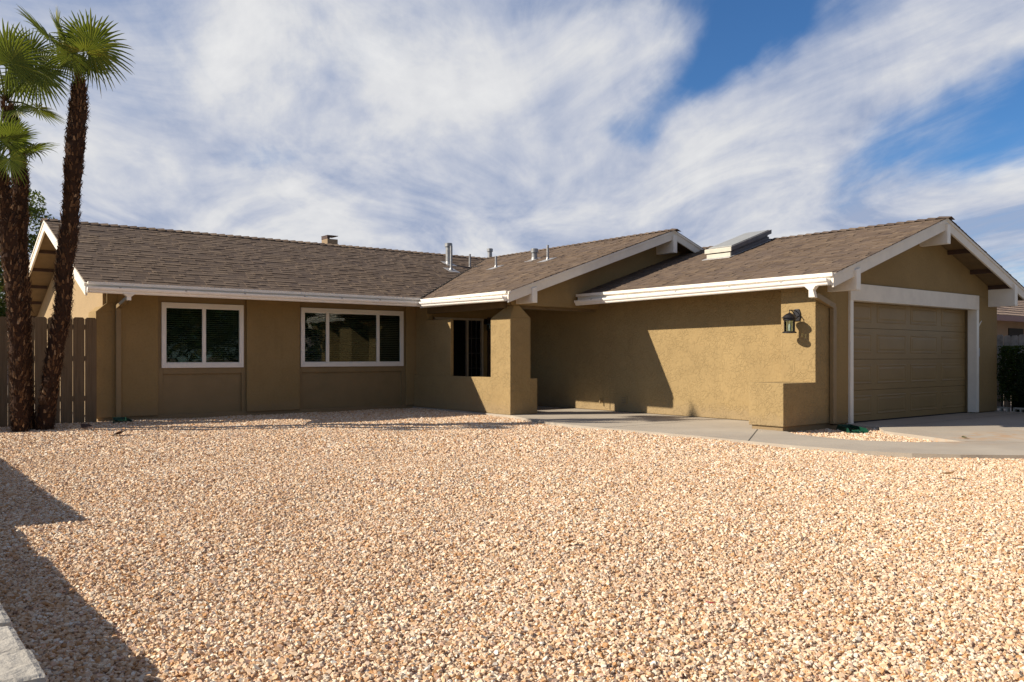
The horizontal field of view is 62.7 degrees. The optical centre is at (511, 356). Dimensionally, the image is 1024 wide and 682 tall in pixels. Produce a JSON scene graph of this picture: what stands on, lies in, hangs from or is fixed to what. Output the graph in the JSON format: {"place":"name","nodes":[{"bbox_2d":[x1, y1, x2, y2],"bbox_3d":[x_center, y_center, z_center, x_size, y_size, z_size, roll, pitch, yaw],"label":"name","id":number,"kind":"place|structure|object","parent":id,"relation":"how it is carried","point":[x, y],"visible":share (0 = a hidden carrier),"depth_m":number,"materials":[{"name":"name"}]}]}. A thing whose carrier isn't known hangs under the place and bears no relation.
{"place":"outdoors","nodes":[
{"label":"outdoors","id":0,"kind":"place"},
{"bbox_2d":[0,603,48,681],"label":"sidewalk","id":1,"kind":"structure","parent":0,"point":[19,662],"depth_m":2.19,"materials":[{"name":"concrete"}]},
{"bbox_2d":[0,0,1023,294],"label":"sky","id":2,"kind":"structure","parent":0,"point":[506,127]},
{"bbox_2d":[413,406,1023,458],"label":"driveway","id":3,"kind":"structure","parent":0,"point":[1001,434],"depth_m":12.82,"materials":[{"name":"concrete"}]},
{"bbox_2d":[997,335,1023,407],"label":"grey picket fence","id":4,"kind":"object","parent":3,"relation":"on","point":[1002,340],"visible":0.04,"depth_m":18.44,"materials":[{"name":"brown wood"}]},
{"bbox_2d":[997,300,1023,352],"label":"neighbour house","id":5,"kind":"structure","parent":0,"point":[1010,321],"depth_m":28.81,"materials":[{"name":"paint"}]},
{"bbox_2d":[1008,328,1023,352],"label":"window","id":6,"kind":"structure","parent":5,"relation":"in","point":[1011,331],"depth_m":29.19,"materials":[{"name":"black glass"}]},
{"label":"ground","id":7,"kind":"structure","parent":0,"visible":0},
{"bbox_2d":[0,186,54,316],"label":"shade tree","id":8,"kind":"object","parent":7,"relation":"on","point":[35,212],"visible":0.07,"depth_m":25.96,"materials":[{"name":"green plant"}]},
{"bbox_2d":[0,109,59,432],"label":"palm tree","id":9,"kind":"object","parent":7,"relation":"on","point":[12,136],"visible":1,"depth_m":12.91,"materials":[{"name":"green plant"}]},
{"bbox_2d":[0,18,76,429],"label":"palm tree","id":10,"kind":"object","parent":7,"relation":"on","point":[25,73],"visible":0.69,"depth_m":13.34,"materials":[{"name":"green plant"}]},
{"bbox_2d":[16,6,135,429],"bbox_3d":[-7.230,-2.266,13.742,1.678,7.182,1.894,0,0,-38],"label":"palm tree","id":11,"kind":"object","parent":7,"relation":"on","point":[73,42],"visible":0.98,"depth_m":13.55,"materials":[{"name":"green plant"}]},
{"bbox_2d":[0,408,1023,681],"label":"gravel","id":12,"kind":"structure","parent":7,"relation":"on","point":[408,544],"depth_m":4.97,"materials":[{"name":"beige gravel"}]},
{"bbox_2d":[0,317,96,426],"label":"board fence","id":13,"kind":"object","parent":12,"relation":"on","point":[77,399],"visible":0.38,"depth_m":14.58,"materials":[{"name":"brown wood"}]},
{"bbox_2d":[80,423,92,428],"bbox_3d":[-6.790,1.119,13.407,0.222,0.040,0.181,17,15,2],"label":"dry leaf","id":14,"kind":"object","parent":12,"relation":"on","point":[86,426],"visible":0.98,"depth_m":13.42,"materials":[{"name":"brown plant"}]},
{"bbox_2d":[112,417,131,422],"bbox_3d":[-6.850,1.126,14.722,0.318,0.088,0.624,0,0,-31],"label":"splash block","id":15,"kind":"object","parent":12,"relation":"on","point":[120,419],"depth_m":14.89,"materials":[{"name":"green plastic"}]},
{"bbox_2d":[836,424,869,432],"bbox_3d":[5.266,1.121,13.033,0.318,0.088,0.624,0,0,0],"label":"splash block","id":16,"kind":"object","parent":12,"relation":"on","point":[848,428],"depth_m":12.99,"materials":[{"name":"green plastic"}]},
{"bbox_2d":[28,216,1023,431],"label":"house","id":17,"kind":"structure","parent":7,"relation":"on","point":[898,320],"depth_m":16.42,"materials":[{"name":"paint"}]},
{"bbox_2d":[161,302,243,367],"bbox_3d":[-5.967,-0.399,16.186,1.552,1.228,0.195,0,0,-38],"label":"window","id":18,"kind":"structure","parent":17,"relation":"in","point":[193,335],"depth_m":16.15,"materials":[{"name":"black glass"}]},
{"bbox_2d":[300,307,403,366],"bbox_3d":[-3.450,-0.399,18.158,2.442,1.228,0.195,0,0,-38],"label":"window","id":19,"kind":"structure","parent":17,"relation":"in","point":[329,337],"depth_m":18.14,"materials":[{"name":"glass"}]},
{"bbox_2d":[433,317,483,376],"bbox_3d":[-1.358,0.080,19.492,1.500,2.100,0.395,0,0,-38],"label":"entry window","id":20,"kind":"structure","parent":17,"relation":"in","point":[467,332],"depth_m":19.53,"materials":[{"name":"glass"}]},
{"bbox_2d":[484,319,490,329],"bbox_3d":[-0.555,-0.753,19.764,0.175,0.274,0.238,0,0,-38],"label":"wall lantern","id":21,"kind":"object","parent":17,"relation":"attached to","point":[486,321],"depth_m":19.75,"materials":[{"name":"brown metal"}]},
{"bbox_2d":[487,318,490,376],"bbox_3d":[-0.345,0.095,19.999,0.520,2.030,0.115,0,0,-38],"label":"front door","id":22,"kind":"structure","parent":17,"relation":"in","point":[488,331],"depth_m":19.87,"materials":[{"name":"metal"}]},
{"bbox_2d":[782,309,800,332],"bbox_3d":[4.444,-0.564,13.373,0.340,0.392,0.250,0,0,-38],"label":"wall lantern","id":23,"kind":"object","parent":17,"relation":"attached to","point":[794,316],"depth_m":13.33,"materials":[{"name":"brown metal"}]},
{"bbox_2d":[854,302,966,422],"bbox_3d":[7.266,0.056,15.455,4.780,2.145,0.057,0,0,-38],"label":"garage door","id":24,"kind":"structure","parent":17,"relation":"in","point":[904,358],"depth_m":15.43,"materials":[{"name":"paint"}]},
{"bbox_2d":[996,407,1009,411],"bbox_3d":[10.134,1.113,17.388,0.120,0.135,0.280,0,0,-38],"label":"concrete block","id":25,"kind":"object","parent":7,"relation":"on","point":[1006,408],"depth_m":17.30,"materials":[{"name":"grey concrete"}]},
{"bbox_2d":[996,345,1023,411],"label":"hedge","id":26,"kind":"object","parent":7,"relation":"on","point":[1014,388],"visible":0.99,"depth_m":17.28,"materials":[{"name":"green plant"}]},
{"bbox_2d":[1013,407,1023,411],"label":"concrete block","id":27,"kind":"object","parent":7,"relation":"on","point":[1016,408],"depth_m":17.11,"materials":[{"name":"grey concrete"}]}
]}

